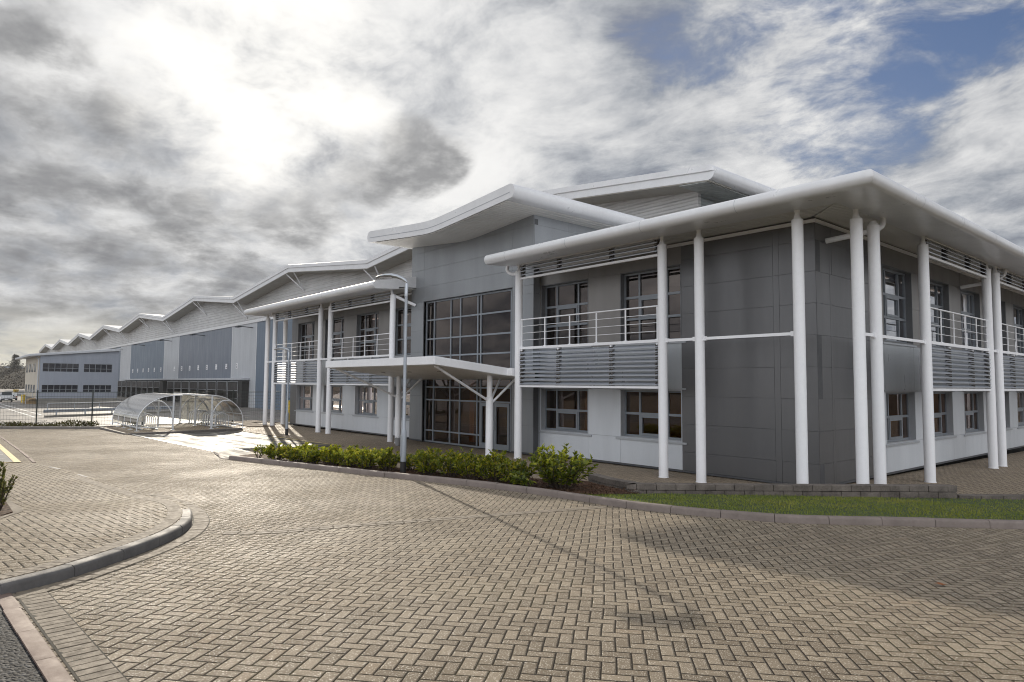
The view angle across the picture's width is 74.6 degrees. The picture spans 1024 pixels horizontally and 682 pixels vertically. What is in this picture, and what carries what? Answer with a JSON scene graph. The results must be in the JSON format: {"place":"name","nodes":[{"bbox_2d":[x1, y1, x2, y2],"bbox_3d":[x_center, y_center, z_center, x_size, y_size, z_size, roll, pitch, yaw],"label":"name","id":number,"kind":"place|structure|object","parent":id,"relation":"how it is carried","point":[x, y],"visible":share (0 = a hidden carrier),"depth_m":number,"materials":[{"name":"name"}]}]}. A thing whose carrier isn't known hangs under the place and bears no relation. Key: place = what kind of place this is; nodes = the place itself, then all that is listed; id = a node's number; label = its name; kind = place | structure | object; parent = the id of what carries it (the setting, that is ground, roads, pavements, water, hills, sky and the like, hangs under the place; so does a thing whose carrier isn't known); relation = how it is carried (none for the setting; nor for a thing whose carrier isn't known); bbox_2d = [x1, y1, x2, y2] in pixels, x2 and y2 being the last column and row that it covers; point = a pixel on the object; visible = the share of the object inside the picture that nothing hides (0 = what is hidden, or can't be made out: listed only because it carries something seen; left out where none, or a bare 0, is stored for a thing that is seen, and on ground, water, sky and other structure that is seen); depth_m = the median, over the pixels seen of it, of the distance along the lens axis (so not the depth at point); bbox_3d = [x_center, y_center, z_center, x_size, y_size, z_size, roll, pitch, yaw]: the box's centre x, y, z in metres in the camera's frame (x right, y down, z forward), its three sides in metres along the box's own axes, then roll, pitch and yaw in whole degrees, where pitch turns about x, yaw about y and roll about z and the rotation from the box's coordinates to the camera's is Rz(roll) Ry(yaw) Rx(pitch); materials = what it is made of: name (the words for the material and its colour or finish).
{"place":"outdoors","nodes":[
{"label":"outdoors","id":0,"kind":"place"},
{"bbox_2d":[0,366,25,388],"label":"hillside","id":1,"kind":"structure","parent":0,"point":[13,373],"depth_m":355.81,"materials":[{"name":"green plant"}]},
{"bbox_2d":[0,363,25,388],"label":"woodland","id":2,"kind":"object","parent":1,"relation":"on","point":[16,387],"visible":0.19,"depth_m":350.13,"materials":[{"name":"green plant"}]},
{"bbox_2d":[6,354,22,369],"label":"conifer tree","id":3,"kind":"object","parent":1,"relation":"on","point":[15,363],"visible":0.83,"depth_m":381.67,"materials":[{"name":"green plant"}]},
{"bbox_2d":[0,606,45,681],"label":"chip tarmac","id":4,"kind":"structure","parent":0,"point":[17,664],"depth_m":4.88,"materials":[{"name":"grey asphalt"}]},
{"bbox_2d":[21,389,36,403],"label":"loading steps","id":5,"kind":"structure","parent":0,"point":[31,400],"depth_m":115.92,"materials":[{"name":"metal"}]},
{"bbox_2d":[0,463,187,579],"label":"footway","id":6,"kind":"structure","parent":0,"point":[64,514],"depth_m":10.13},
{"bbox_2d":[0,502,12,515],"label":"shrub bed","id":7,"kind":"object","parent":6,"relation":"on","point":[6,509],"visible":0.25,"depth_m":10.48,"materials":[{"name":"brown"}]},
{"bbox_2d":[0,461,17,510],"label":"box shrub","id":8,"kind":"object","parent":7,"relation":"on","point":[4,489],"visible":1,"depth_m":10.49,"materials":[{"name":"green plant"}]},
{"bbox_2d":[0,389,285,425],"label":"yard","id":9,"kind":"structure","parent":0,"point":[248,413],"depth_m":82.59,"materials":[{"name":"concrete"}]},
{"bbox_2d":[0,392,13,401],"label":"parked van","id":10,"kind":"object","parent":9,"relation":"on","point":[8,395],"visible":0.83,"depth_m":123.29,"materials":[{"name":"white paint"}]},
{"bbox_2d":[15,348,120,403],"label":"office annex","id":11,"kind":"object","parent":9,"relation":"on","point":[74,374],"visible":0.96,"depth_m":117.88,"materials":[{"name":"metal"}]},
{"bbox_2d":[41,385,77,391],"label":"window","id":12,"kind":"structure","parent":11,"relation":"in","point":[45,388],"depth_m":115.89,"materials":[{"name":"grey glass"}]},
{"bbox_2d":[43,363,78,371],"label":"window","id":13,"kind":"structure","parent":11,"relation":"in","point":[47,367],"depth_m":116.03,"materials":[{"name":"grey glass"}]},
{"bbox_2d":[83,385,110,391],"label":"window","id":14,"kind":"structure","parent":11,"relation":"in","point":[86,388],"depth_m":119.53,"materials":[{"name":"grey glass"}]},
{"bbox_2d":[84,364,111,372],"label":"window","id":15,"kind":"structure","parent":11,"relation":"in","point":[106,368],"depth_m":119.74,"materials":[{"name":"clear glass"}]},
{"bbox_2d":[47,402,114,408],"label":"guard rail","id":16,"kind":"object","parent":9,"relation":"on","point":[80,402],"visible":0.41,"depth_m":89.08,"materials":[{"name":"metal"}]},
{"bbox_2d":[43,406,174,416],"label":"crash barrier","id":17,"kind":"object","parent":9,"relation":"on","point":[101,409],"visible":0.69,"depth_m":76.06,"materials":[{"name":"metal"}]},
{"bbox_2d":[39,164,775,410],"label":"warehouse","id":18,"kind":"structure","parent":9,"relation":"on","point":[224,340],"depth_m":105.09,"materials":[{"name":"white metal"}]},
{"bbox_2d":[41,420,346,434],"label":"bank","id":19,"kind":"structure","parent":0,"point":[249,421],"depth_m":46.53,"materials":[{"name":"brown soil"}]},
{"bbox_2d":[0,419,99,425],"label":"scrub","id":20,"kind":"object","parent":19,"relation":"on","point":[78,423],"visible":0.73,"depth_m":38.97,"materials":[{"name":"green plant"}]},
{"bbox_2d":[0,390,286,424],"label":"fence","id":21,"kind":"object","parent":19,"relation":"on","point":[92,403],"visible":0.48,"depth_m":42.14,"materials":[{"name":"black metal"}]},
{"bbox_2d":[134,431,341,457],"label":"car park","id":22,"kind":"structure","parent":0,"point":[236,440],"depth_m":30.64,"materials":[{"name":"white concrete"}]},
{"bbox_2d":[132,434,211,450],"bbox_3d":[-14.946,4.372,29.169,0.121,0.153,12.981,4,-5,-41],"label":"bay marking","id":23,"kind":"object","parent":22,"relation":"on","point":[174,443],"visible":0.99,"depth_m":28.55,"materials":[{"name":"white paint"}]},
{"bbox_2d":[156,434,240,449],"bbox_3d":[-14.301,4.458,30.009,0.099,0.132,12.322,4,-5,-42],"label":"bay marking","id":24,"kind":"object","parent":22,"relation":"on","point":[199,442],"visible":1,"depth_m":29.16,"materials":[{"name":"white paint"}]},
{"bbox_2d":[394,436,399,445],"bbox_3d":[-4.945,4.315,29.119,0.303,0.427,0.323,4,-5,-41],"label":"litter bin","id":25,"kind":"object","parent":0,"point":[397,441],"visible":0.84,"depth_m":29.01,"materials":[{"name":"grey plastic"}]},
{"bbox_2d":[0,429,1023,681],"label":"road","id":26,"kind":"structure","parent":0,"point":[612,595],"depth_m":7.00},
{"bbox_2d":[0,449,12,462],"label":"parking bays","id":27,"kind":"object","parent":26,"relation":"on","point":[4,457],"visible":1,"depth_m":20.30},
{"bbox_2d":[0,444,20,461],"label":"bay marking","id":28,"kind":"object","parent":27,"relation":"on","point":[13,458],"visible":1,"depth_m":21.57,"materials":[{"name":"yellow paint"}]},
{"bbox_2d":[0,495,22,518],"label":"paver edging","id":29,"kind":"object","parent":26,"relation":"on","point":[15,508],"visible":0.52,"depth_m":11.12,"materials":[{"name":"beige concrete"}]},
{"bbox_2d":[0,436,35,462],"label":"edging kerb","id":30,"kind":"structure","parent":26,"relation":"on","point":[24,454],"depth_m":23.30,"materials":[{"name":"grey concrete"}]},
{"bbox_2d":[0,593,73,681],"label":"edging kerb","id":31,"kind":"structure","parent":26,"relation":"on","point":[49,665],"depth_m":5.19,"materials":[{"name":"beige concrete"}]},
{"bbox_2d":[0,426,103,428],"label":"kerb","id":32,"kind":"structure","parent":26,"relation":"on","point":[49,427],"depth_m":37.74,"materials":[{"name":"concrete"}]},
{"bbox_2d":[15,590,129,681],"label":"paver edging","id":33,"kind":"object","parent":26,"relation":"on","point":[73,633],"visible":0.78,"depth_m":5.27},
{"bbox_2d":[0,477,181,579],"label":"paver edging","id":34,"kind":"object","parent":26,"relation":"on","point":[174,514],"visible":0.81,"depth_m":8.86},
{"bbox_2d":[0,465,192,594],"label":"kerb","id":35,"kind":"structure","parent":26,"relation":"on","point":[182,525],"depth_m":7.55,"materials":[{"name":"grey concrete"}]},
{"bbox_2d":[13,493,209,598],"bbox_3d":[-5.356,2.794,10.109,1.457,0.233,7.594,2,-4,-19],"label":"paver edging","id":36,"kind":"object","parent":26,"relation":"on","point":[200,523],"visible":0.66,"depth_m":8.31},
{"bbox_2d":[213,451,228,459],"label":"channel kerb","id":37,"kind":"structure","parent":26,"relation":"on","point":[220,455],"depth_m":23.10,"materials":[{"name":"grey concrete"}]},
{"bbox_2d":[223,505,606,533],"bbox_3d":[-1.132,2.986,11.142,6.798,0.212,0.334,2,-4,-28],"label":"paver band","id":38,"kind":"object","parent":26,"relation":"on","point":[409,521],"visible":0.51,"depth_m":10.81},
{"bbox_2d":[229,455,1023,528],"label":"kerb","id":39,"kind":"structure","parent":26,"relation":"on","point":[862,520],"depth_m":12.13,"materials":[{"name":"grey concrete"}]},
{"bbox_2d":[0,0,1023,365],"label":"sky","id":40,"kind":"structure","parent":0,"point":[156,155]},
{"bbox_2d":[219,422,1023,494],"bbox_3d":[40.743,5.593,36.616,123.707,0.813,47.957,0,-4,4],"label":"forecourt","id":41,"kind":"structure","parent":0,"point":[978,476],"depth_m":22.02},
{"bbox_2d":[104,423,233,434],"bbox_3d":[-19.661,5.165,38.661,6.105,0.330,7.568,4,-5,-41],"label":"shelter base","id":42,"kind":"object","parent":41,"relation":"on","point":[181,427],"visible":0.36,"depth_m":38.23,"materials":[{"name":"grey concrete"}]},
{"bbox_2d":[121,413,144,426],"bbox_3d":[-22.517,4.604,39.962,0.803,0.898,2.695,4,-5,-41],"label":"bicycle rack","id":43,"kind":"object","parent":42,"relation":"on","point":[135,424],"visible":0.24,"depth_m":39.80,"materials":[{"name":"metal"}]},
{"bbox_2d":[131,412,157,429],"bbox_3d":[-20.725,4.483,37.880,0.803,0.898,2.695,4,-5,-41],"label":"bicycle rack","id":44,"kind":"object","parent":42,"relation":"on","point":[146,414],"visible":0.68,"depth_m":37.76,"materials":[{"name":"metal"}]},
{"bbox_2d":[112,393,182,430],"bbox_3d":[-21.311,4.037,38.999,2.304,1.952,6.655,4,-5,-41],"label":"cycle shelter","id":45,"kind":"object","parent":42,"relation":"on","point":[136,404],"visible":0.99,"depth_m":38.16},
{"bbox_2d":[99,422,241,434],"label":"kerb","id":46,"kind":"structure","parent":42,"relation":"on","point":[186,431],"depth_m":36.48,"materials":[{"name":"concrete"}]},
{"bbox_2d":[188,409,213,424],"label":"bicycle rack","id":47,"kind":"object","parent":42,"relation":"on","point":[201,411],"visible":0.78,"depth_m":42.77,"materials":[{"name":"metal"}]},
{"bbox_2d":[173,393,244,428],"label":"cycle shelter","id":48,"kind":"object","parent":42,"relation":"on","point":[217,402],"visible":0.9,"depth_m":40.83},
{"bbox_2d":[201,411,230,427],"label":"bicycle rack","id":49,"kind":"object","parent":42,"relation":"on","point":[217,413],"visible":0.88,"depth_m":40.30,"materials":[{"name":"metal"}]},
{"bbox_2d":[224,421,274,426],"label":"soil strip","id":50,"kind":"object","parent":41,"relation":"on","point":[249,424],"visible":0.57,"depth_m":42.87,"materials":[{"name":"brown soil"}]},
{"bbox_2d":[274,347,289,434],"bbox_3d":[-12.197,2.640,35.453,0.374,4.652,1.828,4,-5,-41],"label":"street lamp","id":51,"kind":"object","parent":41,"relation":"on","point":[287,412],"visible":0.98,"depth_m":34.82,"materials":[{"name":"metal"}]},
{"bbox_2d":[240,454,637,493],"bbox_3d":[-3.194,3.603,18.956,14.472,0.141,2.646,-2,-5,36],"label":"planting bed","id":52,"kind":"object","parent":41,"relation":"on","point":[532,485],"visible":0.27,"depth_m":16.34,"materials":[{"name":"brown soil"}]},
{"bbox_2d":[253,444,265,457],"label":"laurel shrub","id":53,"kind":"object","parent":52,"relation":"on","point":[257,448],"visible":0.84,"depth_m":21.57,"materials":[{"name":"green plant"}]},
{"bbox_2d":[263,441,288,459],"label":"laurel shrub","id":54,"kind":"object","parent":52,"relation":"on","point":[270,451],"visible":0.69,"depth_m":20.99,"materials":[{"name":"green plant"}]},
{"bbox_2d":[280,444,305,461],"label":"laurel shrub","id":55,"kind":"object","parent":52,"relation":"on","point":[289,454],"visible":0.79,"depth_m":20.49,"materials":[{"name":"green plant"}]},
{"bbox_2d":[293,441,308,450],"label":"laurel shrub","id":56,"kind":"object","parent":52,"relation":"on","point":[303,445],"visible":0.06,"depth_m":21.28,"materials":[{"name":"green plant"}]},
{"bbox_2d":[295,444,323,463],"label":"laurel shrub","id":57,"kind":"object","parent":52,"relation":"on","point":[309,455],"visible":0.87,"depth_m":19.97,"materials":[{"name":"green plant"}]},
{"bbox_2d":[316,444,344,465],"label":"laurel shrub","id":58,"kind":"object","parent":52,"relation":"on","point":[329,458],"visible":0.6,"depth_m":19.68,"materials":[{"name":"green plant"}]},
{"bbox_2d":[330,445,364,466],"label":"laurel shrub","id":59,"kind":"object","parent":52,"relation":"on","point":[345,458],"visible":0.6,"depth_m":19.20,"materials":[{"name":"green plant"}]},
{"bbox_2d":[349,446,379,468],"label":"laurel shrub","id":60,"kind":"object","parent":52,"relation":"on","point":[365,461],"visible":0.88,"depth_m":18.67,"materials":[{"name":"green plant"}]},
{"bbox_2d":[373,446,399,470],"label":"laurel shrub","id":61,"kind":"object","parent":52,"relation":"on","point":[383,461],"visible":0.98,"depth_m":18.33,"materials":[{"name":"green plant"}]},
{"bbox_2d":[376,273,407,472],"bbox_3d":[-3.278,0.881,18.102,0.913,5.455,0.370,0,-4,6],"label":"street lamp","id":62,"kind":"object","parent":52,"relation":"on","point":[403,439],"visible":0.98,"depth_m":18.10,"materials":[{"name":"metal"}]},
{"bbox_2d":[396,449,419,470],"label":"laurel shrub","id":63,"kind":"object","parent":52,"relation":"on","point":[408,458],"visible":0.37,"depth_m":18.51,"materials":[{"name":"green plant"}]},
{"bbox_2d":[409,448,442,474],"bbox_3d":[-2.270,3.174,17.619,0.891,0.710,1.027,4,-5,-41],"label":"laurel shrub","id":64,"kind":"object","parent":52,"relation":"on","point":[425,466],"visible":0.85,"depth_m":17.51,"materials":[{"name":"green plant"}]},
{"bbox_2d":[417,446,445,472],"bbox_3d":[-2.268,3.205,18.179,0.863,0.754,0.837,4,-5,-41],"label":"laurel shrub","id":65,"kind":"object","parent":52,"relation":"on","point":[436,450],"visible":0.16,"depth_m":18.20,"materials":[{"name":"green plant"}]},
{"bbox_2d":[430,447,468,476],"bbox_3d":[-1.574,3.119,17.285,1.031,0.779,0.913,0,-4,6],"label":"laurel shrub","id":66,"kind":"object","parent":52,"relation":"on","point":[447,465],"visible":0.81,"depth_m":17.15,"materials":[{"name":"green plant"}]},
{"bbox_2d":[446,446,474,474],"bbox_3d":[-1.344,3.193,17.976,0.850,0.768,1.093,2,-4,-16],"label":"laurel shrub","id":67,"kind":"object","parent":52,"relation":"on","point":[465,454],"visible":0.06,"depth_m":17.82,"materials":[{"name":"green plant"}]},
{"bbox_2d":[452,449,487,479],"bbox_3d":[-1.019,3.077,16.821,1.026,0.796,0.944,-1,-4,19],"label":"laurel shrub","id":68,"kind":"object","parent":52,"relation":"on","point":[461,468],"visible":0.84,"depth_m":16.68,"materials":[{"name":"green plant"}]},
{"bbox_2d":[474,449,508,481],"bbox_3d":[-0.427,3.031,16.348,0.928,0.825,0.980,4,-5,-41],"label":"laurel shrub","id":69,"kind":"object","parent":52,"relation":"on","point":[495,461],"visible":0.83,"depth_m":16.27,"materials":[{"name":"green plant"}]},
{"bbox_2d":[483,450,508,473],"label":"laurel shrub","id":70,"kind":"object","parent":52,"relation":"on","point":[486,458],"visible":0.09,"depth_m":17.34,"materials":[{"name":"green plant"}]},
{"bbox_2d":[494,458,536,483],"bbox_3d":[0.110,3.078,15.941,0.850,0.673,1.018,4,-5,-41],"label":"laurel shrub","id":71,"kind":"object","parent":52,"relation":"on","point":[510,466],"visible":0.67,"depth_m":15.86,"materials":[{"name":"green plant"}]},
{"bbox_2d":[499,469,535,485],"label":"laurel shrub","id":72,"kind":"object","parent":52,"relation":"on","point":[521,480],"visible":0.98,"depth_m":15.26,"materials":[{"name":"green plant"}]},
{"bbox_2d":[528,443,598,489],"bbox_3d":[1.103,2.851,15.354,1.582,1.050,1.647,4,-5,-41],"label":"laurel shrub","id":73,"kind":"object","parent":52,"relation":"on","point":[551,469],"visible":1,"depth_m":15.10,"materials":[{"name":"green plant"}]},
{"bbox_2d":[244,169,1023,483],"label":"office building","id":74,"kind":"structure","parent":41,"relation":"on","point":[862,327],"depth_m":22.20,"materials":[{"name":"silver metal"}]},
{"bbox_2d":[294,384,312,412],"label":"window","id":75,"kind":"structure","parent":74,"relation":"in","point":[304,393],"depth_m":42.27,"materials":[{"name":"grey glass"}]},
{"bbox_2d":[296,321,314,361],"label":"window","id":76,"kind":"structure","parent":74,"relation":"in","point":[305,330],"depth_m":42.52,"materials":[{"name":"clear glass"}]},
{"bbox_2d":[321,384,342,414],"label":"window","id":77,"kind":"structure","parent":74,"relation":"in","point":[337,390],"depth_m":39.01,"materials":[{"name":"grey glass"}]},
{"bbox_2d":[322,316,344,360],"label":"window","id":78,"kind":"structure","parent":74,"relation":"in","point":[338,322],"depth_m":39.29,"materials":[{"name":"clear glass"}]},
{"bbox_2d":[352,385,378,417],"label":"window","id":79,"kind":"structure","parent":74,"relation":"in","point":[365,395],"depth_m":36.24,"materials":[{"name":"grey glass"}]},
{"bbox_2d":[354,311,379,358],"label":"window","id":80,"kind":"structure","parent":74,"relation":"in","point":[367,323],"depth_m":36.51,"materials":[{"name":"clear glass"}]},
{"bbox_2d":[394,385,409,420],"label":"window","id":81,"kind":"structure","parent":74,"relation":"in","point":[408,387],"depth_m":33.15,"materials":[{"name":"grey glass"}]},
{"bbox_2d":[395,306,410,356],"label":"window","id":82,"kind":"structure","parent":74,"relation":"in","point":[399,324],"depth_m":33.83,"materials":[{"name":"clear glass"}]},
{"bbox_2d":[480,403,493,448],"bbox_3d":[-1.016,3.472,27.574,0.055,1.859,0.913,4,-5,-41],"label":"door","id":83,"kind":"structure","parent":74,"relation":"in","point":[482,445],"depth_m":27.81,"materials":[{"name":"metal"}]},
{"bbox_2d":[494,403,509,450],"bbox_3d":[-0.403,3.431,26.862,0.055,1.859,0.924,4,-5,-41],"label":"door","id":84,"kind":"structure","parent":74,"relation":"in","point":[496,446],"depth_m":26.82,"materials":[{"name":"metal"}]},
{"bbox_2d":[539,387,591,436],"bbox_3d":[1.979,2.550,24.677,0.311,1.721,2.794,4,-5,-41],"label":"window","id":85,"kind":"structure","parent":74,"relation":"in","point":[563,410],"depth_m":24.83,"materials":[{"name":"grey glass"}]},
{"bbox_2d":[539,278,591,349],"bbox_3d":[2.006,-0.944,24.904,0.311,2.475,2.794,4,-5,-41],"label":"window","id":86,"kind":"structure","parent":74,"relation":"in","point":[570,297],"depth_m":25.08,"materials":[{"name":"clear glass"}]},
{"bbox_2d":[615,264,685,345],"bbox_3d":[4.557,-1.116,21.938,0.311,2.475,2.816,4,-5,-41],"label":"window","id":87,"kind":"structure","parent":74,"relation":"in","point":[639,288],"depth_m":22.20,"materials":[{"name":"clear glass"}]},
{"bbox_2d":[616,388,686,444],"bbox_3d":[4.530,2.377,21.711,0.311,1.721,2.816,4,-5,-41],"label":"window","id":88,"kind":"structure","parent":74,"relation":"in","point":[638,406],"depth_m":21.97,"materials":[{"name":"grey glass"}]},
{"bbox_2d":[882,264,916,346],"bbox_3d":[12.242,-1.084,21.508,2.772,2.475,0.311,4,-5,-41],"label":"window","id":89,"kind":"structure","parent":74,"relation":"in","point":[896,283],"depth_m":21.86,"materials":[{"name":"clear glass"}]},
{"bbox_2d":[884,390,919,446],"bbox_3d":[12.215,2.409,21.281,2.772,1.721,0.311,4,-5,-41],"label":"window","id":90,"kind":"structure","parent":74,"relation":"in","point":[900,404],"depth_m":21.61,"materials":[{"name":"grey glass"}]},
{"bbox_2d":[930,279,952,351],"bbox_3d":[15.045,-0.907,23.909,2.772,2.475,0.311,4,-5,-41],"label":"window","id":91,"kind":"structure","parent":74,"relation":"in","point":[939,291],"depth_m":24.53,"materials":[{"name":"clear glass"}]},
{"bbox_2d":[933,391,956,439],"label":"window","id":92,"kind":"structure","parent":74,"relation":"in","point":[943,400],"depth_m":24.29,"materials":[{"name":"grey glass"}]},
{"bbox_2d":[960,289,981,354],"bbox_3d":[17.849,-0.730,26.311,2.772,2.475,0.311,4,-5,-41],"label":"window","id":93,"kind":"structure","parent":74,"relation":"in","point":[969,300],"depth_m":26.82,"materials":[{"name":"clear glass"}]},
{"bbox_2d":[964,391,986,435],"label":"window","id":94,"kind":"structure","parent":74,"relation":"in","point":[973,400],"depth_m":26.51,"materials":[{"name":"grey glass"}]},
{"bbox_2d":[1001,300,1007,355],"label":"window","id":95,"kind":"structure","parent":74,"relation":"in","point":[1003,307],"depth_m":29.45,"materials":[{"name":"grey glass"}]},
{"bbox_2d":[1004,391,1012,430],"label":"window","id":96,"kind":"structure","parent":74,"relation":"in","point":[1007,407],"depth_m":29.21,"materials":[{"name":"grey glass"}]},
{"bbox_2d":[1013,304,1023,359],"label":"window","id":97,"kind":"structure","parent":74,"relation":"in","point":[1018,311],"depth_m":31.49,"materials":[{"name":"grey glass"}]},
{"bbox_2d":[1017,391,1023,428],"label":"window","id":98,"kind":"structure","parent":74,"relation":"in","point":[1020,394],"depth_m":31.11,"materials":[{"name":"grey glass"}]},
{"bbox_2d":[588,473,956,498],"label":"retaining wall","id":99,"kind":"structure","parent":41,"relation":"on","point":[904,490],"depth_m":15.28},
{"bbox_2d":[957,494,1023,499],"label":"edging wall","id":100,"kind":"structure","parent":41,"relation":"on","point":[996,496],"depth_m":15.31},
{"bbox_2d":[576,492,1023,519],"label":"grass","id":101,"kind":"structure","parent":0,"point":[791,497],"depth_m":13.22,"materials":[{"name":"green plant"}]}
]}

